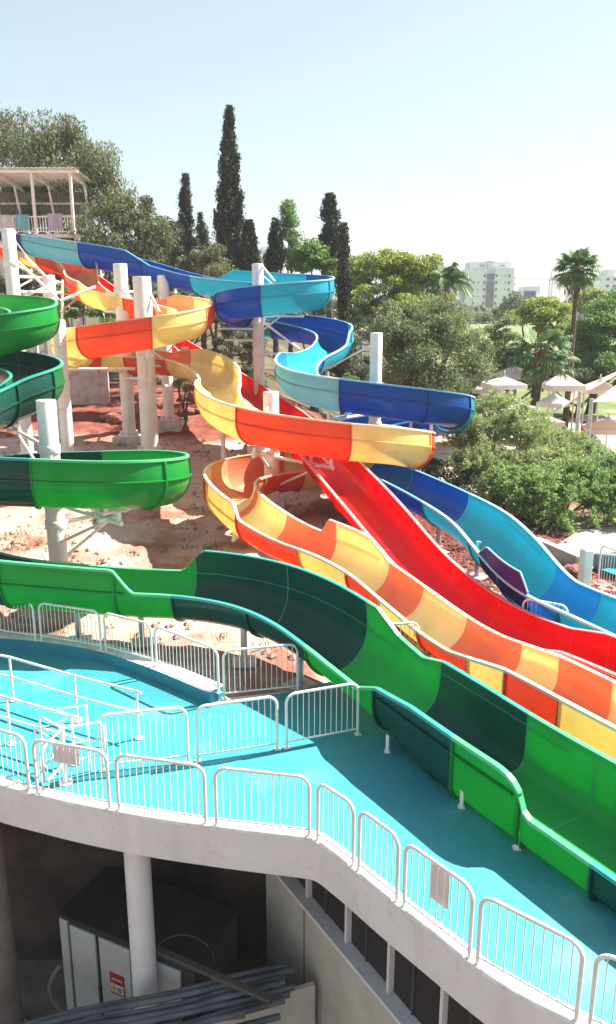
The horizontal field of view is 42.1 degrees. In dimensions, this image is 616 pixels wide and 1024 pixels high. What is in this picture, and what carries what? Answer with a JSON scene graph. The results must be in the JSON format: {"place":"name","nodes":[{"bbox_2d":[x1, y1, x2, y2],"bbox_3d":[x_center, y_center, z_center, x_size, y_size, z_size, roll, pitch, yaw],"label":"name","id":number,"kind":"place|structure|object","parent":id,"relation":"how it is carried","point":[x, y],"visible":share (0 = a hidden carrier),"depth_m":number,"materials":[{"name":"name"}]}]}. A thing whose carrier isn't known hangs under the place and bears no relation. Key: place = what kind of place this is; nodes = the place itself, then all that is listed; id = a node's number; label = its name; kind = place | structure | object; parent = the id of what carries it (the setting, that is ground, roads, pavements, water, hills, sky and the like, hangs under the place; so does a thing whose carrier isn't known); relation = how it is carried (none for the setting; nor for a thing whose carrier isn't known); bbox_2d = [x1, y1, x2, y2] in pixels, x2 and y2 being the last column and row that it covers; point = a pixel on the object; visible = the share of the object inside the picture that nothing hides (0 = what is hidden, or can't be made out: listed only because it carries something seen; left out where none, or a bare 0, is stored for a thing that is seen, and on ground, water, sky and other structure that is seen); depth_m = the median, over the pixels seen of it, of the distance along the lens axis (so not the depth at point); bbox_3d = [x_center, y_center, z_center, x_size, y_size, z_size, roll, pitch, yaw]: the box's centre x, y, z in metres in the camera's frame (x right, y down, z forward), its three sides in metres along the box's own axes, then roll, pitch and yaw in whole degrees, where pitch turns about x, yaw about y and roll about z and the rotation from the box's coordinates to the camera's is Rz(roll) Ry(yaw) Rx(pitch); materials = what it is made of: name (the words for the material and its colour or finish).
{"place":"outdoors","nodes":[
{"label":"outdoors","id":0,"kind":"place"},
{"bbox_2d":[17,960,270,1023],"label":"floor","id":1,"kind":"structure","parent":0,"point":[34,976],"depth_m":14.86,"materials":[{"name":"concrete"}]},
{"bbox_2d":[0,822,26,1023],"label":"concrete column","id":2,"kind":"structure","parent":1,"relation":"on","point":[11,1010],"depth_m":13.35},
{"bbox_2d":[2,823,266,959],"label":"undercroft wall","id":3,"kind":"structure","parent":1,"relation":"on","point":[49,876],"depth_m":15.01,"materials":[{"name":"concrete"}]},
{"bbox_2d":[124,852,159,1023],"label":"concrete column","id":4,"kind":"structure","parent":1,"relation":"on","point":[139,891],"depth_m":12.46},
{"bbox_2d":[56,866,238,1023],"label":"storage cabinet","id":5,"kind":"object","parent":1,"relation":"on","point":[92,914],"visible":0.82,"depth_m":13.65,"materials":[{"name":"metal"}]},
{"bbox_2d":[156,945,272,1003],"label":"steel beam","id":6,"kind":"structure","parent":5,"relation":"on","point":[254,992],"depth_m":12.40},
{"bbox_2d":[237,1013,280,1023],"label":"pipe","id":7,"kind":"object","parent":1,"relation":"on","point":[269,1018],"visible":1,"depth_m":12.20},
{"bbox_2d":[177,991,290,1023],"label":"pipe","id":8,"kind":"object","parent":7,"relation":"on","point":[286,995],"visible":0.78,"depth_m":12.24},
{"bbox_2d":[120,984,294,1023],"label":"pipe","id":9,"kind":"object","parent":8,"relation":"on","point":[206,1008],"visible":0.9,"depth_m":12.19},
{"bbox_2d":[83,979,284,1023],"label":"pipe","id":10,"kind":"object","parent":9,"relation":"on","point":[237,993],"visible":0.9,"depth_m":12.21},
{"bbox_2d":[61,974,285,1023],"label":"pipe","id":11,"kind":"object","parent":10,"relation":"on","point":[167,1005],"visible":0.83,"depth_m":12.23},
{"bbox_2d":[33,967,293,1023],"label":"pipe","id":12,"kind":"object","parent":11,"relation":"on","point":[139,1003],"visible":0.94,"depth_m":12.25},
{"bbox_2d":[21,962,290,1023],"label":"pipe","id":13,"kind":"object","parent":12,"relation":"on","point":[248,972],"visible":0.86,"depth_m":12.40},
{"bbox_2d":[185,997,284,1023],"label":"pipe","id":14,"kind":"object","parent":8,"relation":"on","point":[242,1011],"visible":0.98,"depth_m":12.14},
{"bbox_2d":[266,874,483,1023],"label":"plant room wall","id":15,"kind":"structure","parent":1,"relation":"on","point":[350,964],"depth_m":12.21,"materials":[{"name":"concrete"}]},
{"bbox_2d":[312,880,351,943],"bbox_3d":[0.337,5.684,12.344,0.120,1.418,1.123,-9,17,-30],"label":"mesh window","id":16,"kind":"structure","parent":15,"relation":"in","point":[332,906],"depth_m":12.37,"materials":[{"name":"metal"}]},
{"bbox_2d":[351,911,394,993],"bbox_3d":[0.903,5.915,11.441,0.120,1.418,1.042,-9,17,-30],"label":"mesh window","id":17,"kind":"structure","parent":15,"relation":"in","point":[377,951],"depth_m":11.48,"materials":[{"name":"metal"}]},
{"bbox_2d":[394,949,448,1023],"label":"mesh window","id":18,"kind":"structure","parent":15,"relation":"in","point":[425,999],"depth_m":10.63,"materials":[{"name":"metal"}]},
{"bbox_2d":[447,995,483,1023],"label":"mesh window","id":19,"kind":"structure","parent":15,"relation":"in","point":[457,1014],"depth_m":9.93,"materials":[{"name":"metal"}]},
{"bbox_2d":[170,981,314,1023],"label":"wall","id":20,"kind":"structure","parent":0,"point":[298,1007],"depth_m":12.80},
{"bbox_2d":[0,691,568,1023],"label":"deck slab","id":21,"kind":"structure","parent":0,"point":[478,995],"depth_m":11.33,"materials":[{"name":"concrete"}]},
{"bbox_2d":[0,777,608,1023],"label":"front kerb","id":22,"kind":"structure","parent":21,"relation":"on","point":[516,988],"depth_m":10.82,"materials":[{"name":"white paint"}]},
{"bbox_2d":[0,728,33,793],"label":"fence panel","id":23,"kind":"object","parent":22,"relation":"on","point":[27,784],"visible":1,"depth_m":12.14,"materials":[{"name":"white paint"}]},
{"bbox_2d":[32,739,114,810],"bbox_3d":[-3.512,3.863,11.850,1.346,0.954,0.100,4,15,16],"label":"fence panel","id":24,"kind":"object","parent":22,"relation":"on","point":[109,807],"visible":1,"depth_m":11.81,"materials":[{"name":"white paint"}]},
{"bbox_2d":[114,754,210,825],"bbox_3d":[-2.116,3.959,11.472,1.459,0.954,0.100,3,15,13],"label":"fence panel","id":25,"kind":"object","parent":22,"relation":"on","point":[119,809],"visible":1,"depth_m":11.44,"materials":[{"name":"white paint"}]},
{"bbox_2d":[212,767,313,838],"bbox_3d":[-0.644,4.036,11.174,1.452,0.954,0.100,3,15,10],"label":"fence panel","id":26,"kind":"object","parent":22,"relation":"on","point":[308,834],"visible":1,"depth_m":11.15,"materials":[{"name":"white paint"}]},
{"bbox_2d":[313,783,356,869],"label":"fence panel","id":27,"kind":"object","parent":22,"relation":"on","point":[351,865],"visible":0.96,"depth_m":10.66,"materials":[{"name":"white paint"}]},
{"bbox_2d":[354,811,401,905],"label":"fence panel","id":28,"kind":"object","parent":22,"relation":"on","point":[396,900],"visible":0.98,"depth_m":10.04,"materials":[{"name":"white paint"}]},
{"bbox_2d":[398,844,475,962],"bbox_3d":[1.505,4.504,9.350,0.100,0.954,1.142,-11,18,-37],"label":"fence panel","id":29,"kind":"object","parent":22,"relation":"on","point":[468,956],"visible":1,"depth_m":9.28,"materials":[{"name":"white paint"}]},
{"bbox_2d":[429,863,449,909],"bbox_3d":[1.538,4.346,9.351,0.014,0.540,0.284,-11,18,-37],"label":"hung sheet","id":30,"kind":"object","parent":29,"relation":"hanging from","point":[440,884],"visible":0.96,"depth_m":9.36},
{"bbox_2d":[471,897,584,1023],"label":"fence panel","id":31,"kind":"object","parent":22,"relation":"on","point":[574,1018],"visible":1,"depth_m":8.46,"materials":[{"name":"white paint"}]},
{"bbox_2d":[584,954,615,1023],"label":"fence panel","id":32,"kind":"object","parent":22,"relation":"on","point":[597,961],"visible":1,"depth_m":8.06,"materials":[{"name":"white paint"}]},
{"bbox_2d":[0,649,615,1023],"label":"pool deck","id":33,"kind":"structure","parent":0,"point":[403,794],"depth_m":12.37,"materials":[{"name":"teal paint"}]},
{"bbox_2d":[0,694,84,765],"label":"handrail","id":34,"kind":"object","parent":33,"relation":"on","point":[71,716],"visible":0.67,"depth_m":13.13,"materials":[{"name":"metal"}]},
{"bbox_2d":[34,705,105,785],"bbox_3d":[-3.896,3.631,12.442,0.965,1.158,1.108,12,19,39],"label":"turnstile","id":35,"kind":"object","parent":33,"relation":"on","point":[61,730],"visible":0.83,"depth_m":12.43,"materials":[{"name":"white paint"}]},
{"bbox_2d":[0,654,143,739],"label":"handrail","id":36,"kind":"object","parent":33,"relation":"on","point":[76,696],"visible":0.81,"depth_m":14.20,"materials":[{"name":"metal"}]},
{"bbox_2d":[0,631,222,703],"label":"back kerb","id":37,"kind":"structure","parent":33,"relation":"on","point":[193,687],"depth_m":16.48,"materials":[{"name":"white paint"}]},
{"bbox_2d":[38,603,104,650],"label":"fence panel","id":38,"kind":"object","parent":37,"relation":"on","point":[74,608],"visible":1,"depth_m":16.84,"materials":[{"name":"white paint"}]},
{"bbox_2d":[103,613,154,664],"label":"fence panel","id":39,"kind":"object","parent":37,"relation":"on","point":[130,619],"visible":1,"depth_m":16.24,"materials":[{"name":"white paint"}]},
{"bbox_2d":[153,626,221,693],"bbox_3d":[-2.346,2.791,15.339,1.875,0.884,0.100,12,18,38],"label":"fence panel","id":40,"kind":"object","parent":37,"relation":"on","point":[156,665],"visible":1,"depth_m":15.28,"materials":[{"name":"white paint"}]},
{"bbox_2d":[98,706,191,771],"bbox_3d":[-2.620,3.618,12.803,1.470,1.004,0.100,-3,15,-10],"label":"fence panel","id":41,"kind":"object","parent":33,"relation":"on","point":[142,711],"visible":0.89,"depth_m":12.77,"materials":[{"name":"white paint"}]},
{"bbox_2d":[194,696,280,762],"bbox_3d":[-1.157,3.538,13.113,1.444,1.004,0.100,-4,15,-15],"label":"fence panel","id":42,"kind":"object","parent":33,"relation":"on","point":[276,748],"visible":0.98,"depth_m":13.08,"materials":[{"name":"white paint"}]},
{"bbox_2d":[221,643,298,699],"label":"fence panel","id":43,"kind":"object","parent":33,"relation":"on","point":[224,697],"visible":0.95,"depth_m":15.14,"materials":[{"name":"white paint"}]},
{"bbox_2d":[283,683,360,749],"bbox_3d":[0.250,3.427,13.547,1.406,1.004,0.100,-5,15,-19],"label":"fence panel","id":44,"kind":"object","parent":33,"relation":"on","point":[287,746],"visible":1,"depth_m":13.51,"materials":[{"name":"white paint"}]},
{"bbox_2d":[0,308,615,697],"bbox_3d":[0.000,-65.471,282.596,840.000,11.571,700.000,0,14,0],"label":"ground","id":45,"kind":"structure","parent":0,"point":[93,429],"depth_m":25.76,"materials":[{"name":"soil"}]},
{"bbox_2d":[1,229,62,453],"bbox_3d":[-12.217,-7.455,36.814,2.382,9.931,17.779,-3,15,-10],"label":"support column","id":46,"kind":"structure","parent":45,"relation":"on","point":[11,263],"depth_m":32.86,"materials":[{"name":"metal"}]},
{"bbox_2d":[0,167,103,354],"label":"shelter","id":47,"kind":"object","parent":45,"relation":"on","point":[17,177],"visible":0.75,"depth_m":49.34,"materials":[{"name":"beige paint"}]},
{"bbox_2d":[42,275,76,447],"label":"support column","id":48,"kind":"structure","parent":45,"relation":"on","point":[45,282],"depth_m":36.58,"materials":[{"name":"beige paint"}]},
{"bbox_2d":[53,320,73,451],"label":"support column","id":49,"kind":"structure","parent":45,"relation":"on","point":[64,398],"depth_m":32.68,"materials":[{"name":"beige paint"}]},
{"bbox_2d":[0,106,138,326],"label":"eucalyptus tree","id":50,"kind":"object","parent":45,"relation":"on","point":[45,147],"visible":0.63,"depth_m":50.37,"materials":[{"name":"green plant"}]},
{"bbox_2d":[6,399,132,561],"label":"support column","id":51,"kind":"structure","parent":45,"relation":"on","point":[56,521],"depth_m":20.24,"materials":[{"name":"metal"}]},
{"bbox_2d":[39,283,115,327],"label":"green shrub","id":52,"kind":"object","parent":45,"relation":"on","point":[78,304],"visible":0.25,"depth_m":45.76,"materials":[{"name":"green plant"}]},
{"bbox_2d":[68,367,109,404],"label":"concrete wall","id":53,"kind":"structure","parent":45,"relation":"on","point":[89,387],"depth_m":43.57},
{"bbox_2d":[54,185,169,320],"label":"leafy tree","id":54,"kind":"object","parent":45,"relation":"on","point":[94,232],"visible":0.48,"depth_m":48.33,"materials":[{"name":"green plant"}]},
{"bbox_2d":[60,263,176,446],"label":"support column","id":55,"kind":"structure","parent":45,"relation":"on","point":[129,435],"depth_m":36.95,"materials":[{"name":"beige paint"}]},
{"bbox_2d":[101,185,180,294],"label":"eucalyptus tree","id":56,"kind":"object","parent":45,"relation":"on","point":[156,229],"visible":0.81,"depth_m":48.08,"materials":[{"name":"green plant"}]},
{"bbox_2d":[132,276,193,449],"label":"support column","id":57,"kind":"structure","parent":45,"relation":"on","point":[143,305],"depth_m":34.67,"materials":[{"name":"beige paint"}]},
{"bbox_2d":[159,215,189,267],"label":"leafy tree","id":58,"kind":"object","parent":45,"relation":"on","point":[175,254],"visible":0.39,"depth_m":51.04,"materials":[{"name":"green plant"}]},
{"bbox_2d":[173,346,193,422],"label":"green shrub","id":59,"kind":"object","parent":45,"relation":"on","point":[188,387],"visible":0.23,"depth_m":40.05,"materials":[{"name":"green plant"}]},
{"bbox_2d":[157,275,210,432],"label":"support column","id":60,"kind":"structure","parent":45,"relation":"on","point":[169,420],"depth_m":39.46,"materials":[{"name":"beige paint"}]},
{"bbox_2d":[176,172,195,340],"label":"cypress tree","id":61,"kind":"object","parent":45,"relation":"on","point":[185,215],"visible":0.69,"depth_m":54.35,"materials":[{"name":"green plant"}]},
{"bbox_2d":[186,211,216,349],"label":"conifer tree","id":62,"kind":"object","parent":45,"relation":"on","point":[203,236],"visible":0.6,"depth_m":47.36,"materials":[{"name":"green plant"}]},
{"bbox_2d":[176,241,238,348],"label":"leafy tree","id":63,"kind":"object","parent":45,"relation":"on","point":[196,262],"visible":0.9,"depth_m":45.36,"materials":[{"name":"green plant"}]},
{"bbox_2d":[0,421,451,652],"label":"dry weeds","id":64,"kind":"object","parent":45,"relation":"on","point":[211,546],"visible":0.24,"depth_m":23.61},
{"bbox_2d":[211,104,246,358],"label":"cypress tree","id":65,"kind":"object","parent":45,"relation":"on","point":[228,223],"visible":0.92,"depth_m":51.13,"materials":[{"name":"green plant"}]},
{"bbox_2d":[209,312,267,384],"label":"dark shrub","id":66,"kind":"object","parent":45,"relation":"on","point":[248,347],"visible":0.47,"depth_m":43.36,"materials":[{"name":"green plant"}]},
{"bbox_2d":[236,218,260,363],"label":"cypress tree","id":67,"kind":"object","parent":45,"relation":"on","point":[249,255],"visible":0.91,"depth_m":51.00,"materials":[{"name":"green plant"}]},
{"bbox_2d":[2,438,500,660],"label":"loose stones","id":68,"kind":"object","parent":45,"relation":"on","point":[167,626],"visible":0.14,"depth_m":23.53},
{"bbox_2d":[218,263,303,453],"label":"support column","id":69,"kind":"structure","parent":45,"relation":"on","point":[258,341],"depth_m":35.77,"materials":[{"name":"beige paint"}]},
{"bbox_2d":[263,217,286,357],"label":"cypress tree","id":70,"kind":"object","parent":45,"relation":"on","point":[274,260],"visible":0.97,"depth_m":54.91,"materials":[{"name":"green plant"}]},
{"bbox_2d":[229,391,334,541],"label":"support column","id":71,"kind":"structure","parent":45,"relation":"on","point":[270,458],"depth_m":26.02,"materials":[{"name":"beige paint"}]},
{"bbox_2d":[278,198,304,351],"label":"conical tree","id":72,"kind":"object","parent":45,"relation":"on","point":[288,221],"visible":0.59,"depth_m":56.47,"materials":[{"name":"green plant"}]},
{"bbox_2d":[0,249,613,326],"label":"distant wood","id":73,"kind":"object","parent":45,"relation":"on","point":[514,300],"visible":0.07,"depth_m":128.32,"materials":[{"name":"green plant"}]},
{"bbox_2d":[0,231,615,634],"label":"water slide","id":74,"kind":"object","parent":45,"relation":"on","point":[515,560],"visible":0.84,"depth_m":27.71,"materials":[{"name":"plastic"}]},
{"bbox_2d":[0,294,615,912],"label":"water slide","id":75,"kind":"object","parent":45,"relation":"on","point":[532,782],"visible":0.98,"depth_m":16.11,"materials":[{"name":"plastic"}]},
{"bbox_2d":[0,246,615,759],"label":"water slide","id":76,"kind":"object","parent":45,"relation":"on","point":[568,696],"visible":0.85,"depth_m":23.81,"materials":[{"name":"plastic"}]},
{"bbox_2d":[284,237,339,345],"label":"leafy tree","id":77,"kind":"object","parent":45,"relation":"on","point":[309,256],"visible":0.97,"depth_m":49.85,"materials":[{"name":"green plant"}]},
{"bbox_2d":[26,253,615,679],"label":"water slide","id":78,"kind":"object","parent":45,"relation":"on","point":[362,497],"visible":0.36,"depth_m":20.36,"materials":[{"name":"plastic"}]},
{"bbox_2d":[317,192,341,374],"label":"cypress tree","id":79,"kind":"object","parent":45,"relation":"on","point":[329,234],"visible":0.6,"depth_m":50.81,"materials":[{"name":"green plant"}]},
{"bbox_2d":[303,300,369,411],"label":"dark shrub","id":80,"kind":"object","parent":45,"relation":"on","point":[353,359],"visible":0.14,"depth_m":46.55,"materials":[{"name":"green plant"}]},
{"bbox_2d":[333,222,356,414],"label":"cypress tree","id":81,"kind":"object","parent":45,"relation":"on","point":[344,295],"visible":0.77,"depth_m":44.13,"materials":[{"name":"green plant"}]},
{"bbox_2d":[349,282,393,381],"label":"dark shrub","id":82,"kind":"object","parent":45,"relation":"on","point":[374,303],"visible":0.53,"depth_m":51.10,"materials":[{"name":"green plant"}]},
{"bbox_2d":[320,332,433,431],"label":"support column","id":83,"kind":"structure","parent":45,"relation":"on","point":[375,345],"depth_m":29.34,"materials":[{"name":"beige paint"}]},
{"bbox_2d":[334,248,458,366],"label":"spreading tree","id":84,"kind":"object","parent":45,"relation":"on","point":[404,274],"visible":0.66,"depth_m":58.04,"materials":[{"name":"green plant"}]},
{"bbox_2d":[366,291,503,393],"bbox_3d":[5.702,-5.973,36.378,6.231,7.880,5.852,0,14,0],"label":"olive tree","id":85,"kind":"object","parent":45,"relation":"on","point":[415,335],"visible":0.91,"depth_m":35.49,"materials":[{"name":"green plant"}]},
{"bbox_2d":[414,262,481,369],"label":"feather palm","id":86,"kind":"object","parent":45,"relation":"on","point":[451,278],"visible":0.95,"depth_m":47.67,"materials":[{"name":"green plant"}]},
{"bbox_2d":[418,451,490,493],"bbox_3d":[5.051,-1.403,29.688,2.410,2.062,4.721,-12,19,-39],"label":"dark shrub","id":87,"kind":"object","parent":45,"relation":"on","point":[432,465],"visible":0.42,"depth_m":29.03,"materials":[{"name":"green plant"}]},
{"bbox_2d":[341,500,615,598],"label":"bark chips","id":88,"kind":"object","parent":45,"relation":"on","point":[465,563],"visible":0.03,"depth_m":23.41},
{"bbox_2d":[458,261,516,323],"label":"apartment tower","id":89,"kind":"structure","parent":45,"relation":"on","point":[492,283],"depth_m":346.24,"materials":[{"name":"concrete"}]},
{"bbox_2d":[469,349,515,431],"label":"leafy tree","id":90,"kind":"object","parent":45,"relation":"on","point":[499,358],"visible":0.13,"depth_m":43.43,"materials":[{"name":"green plant"}]},
{"bbox_2d":[480,307,521,396],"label":"round tree","id":91,"kind":"object","parent":45,"relation":"on","point":[501,339],"visible":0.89,"depth_m":53.87,"materials":[{"name":"green plant"}]},
{"bbox_2d":[481,371,527,451],"bbox_3d":[9.466,-4.738,39.048,1.721,4.256,1.721,-2,14,-6],"label":"parasol","id":92,"kind":"object","parent":45,"relation":"on","point":[505,383],"visible":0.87,"depth_m":37.98,"materials":[{"name":"fabric"}]},
{"bbox_2d":[436,385,581,503],"bbox_3d":[7.561,-2.397,30.238,5.452,4.446,4.999,0,14,0],"label":"feathery bush","id":93,"kind":"object","parent":45,"relation":"on","point":[483,450],"visible":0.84,"depth_m":30.16,"materials":[{"name":"green plant"}]},
{"bbox_2d":[503,296,572,349],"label":"spreading tree","id":94,"kind":"object","parent":45,"relation":"on","point":[532,313],"visible":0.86,"depth_m":62.87,"materials":[{"name":"green plant"}]},
{"bbox_2d":[504,322,580,442],"bbox_3d":[11.783,-6.237,40.715,3.811,6.639,3.810,0,14,0],"label":"fan palm","id":95,"kind":"object","parent":45,"relation":"on","point":[537,370],"visible":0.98,"depth_m":39.73,"materials":[{"name":"green plant"}]},
{"bbox_2d":[471,444,615,535],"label":"feathery bush","id":96,"kind":"object","parent":45,"relation":"on","point":[540,490],"visible":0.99,"depth_m":26.85,"materials":[{"name":"green plant"}]},
{"bbox_2d":[538,537,579,565],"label":"wall","id":97,"kind":"structure","parent":45,"relation":"on","point":[562,555],"depth_m":22.96,"materials":[{"name":"concrete"}]},
{"bbox_2d":[519,416,615,466],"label":"feathery bush","id":98,"kind":"object","parent":45,"relation":"on","point":[580,444],"visible":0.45,"depth_m":32.72,"materials":[{"name":"green plant"}]},
{"bbox_2d":[528,361,615,417],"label":"dark hedge","id":99,"kind":"object","parent":45,"relation":"on","point":[585,376],"visible":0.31,"depth_m":52.19,"materials":[{"name":"green plant"}]},
{"bbox_2d":[577,547,593,586],"bbox_3d":[6.994,1.571,20.218,0.260,1.350,0.260,-4,15,-17],"label":"gate post","id":100,"kind":"object","parent":45,"relation":"on","point":[585,565],"visible":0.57,"depth_m":20.06,"materials":[{"name":"white paint"}]},
{"bbox_2d":[562,287,615,413],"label":"spreading tree","id":101,"kind":"object","parent":45,"relation":"on","point":[593,348],"visible":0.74,"depth_m":53.53,"materials":[{"name":"green plant"}]},
{"bbox_2d":[0,0,615,307],"label":"sky","id":102,"kind":"structure","parent":0,"point":[462,132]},
{"bbox_2d":[476,414,615,465],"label":"terrace paving","id":103,"kind":"structure","parent":0,"point":[611,440],"depth_m":47.66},
{"bbox_2d":[540,368,585,430],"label":"gazebo","id":104,"kind":"object","parent":103,"relation":"on","point":[573,384],"visible":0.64,"depth_m":42.89,"materials":[{"name":"fabric"}]},
{"bbox_2d":[551,246,603,427],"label":"fan palm","id":105,"kind":"object","parent":103,"relation":"on","point":[576,278],"visible":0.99,"depth_m":42.92,"materials":[{"name":"green plant"}]},
{"bbox_2d":[582,413,615,446],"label":"parasol","id":106,"kind":"object","parent":103,"relation":"on","point":[607,427],"visible":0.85,"depth_m":38.58,"materials":[{"name":"fabric"}]},
{"bbox_2d":[558,526,615,568],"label":"path","id":107,"kind":"structure","parent":0,"point":[594,539],"depth_m":25.21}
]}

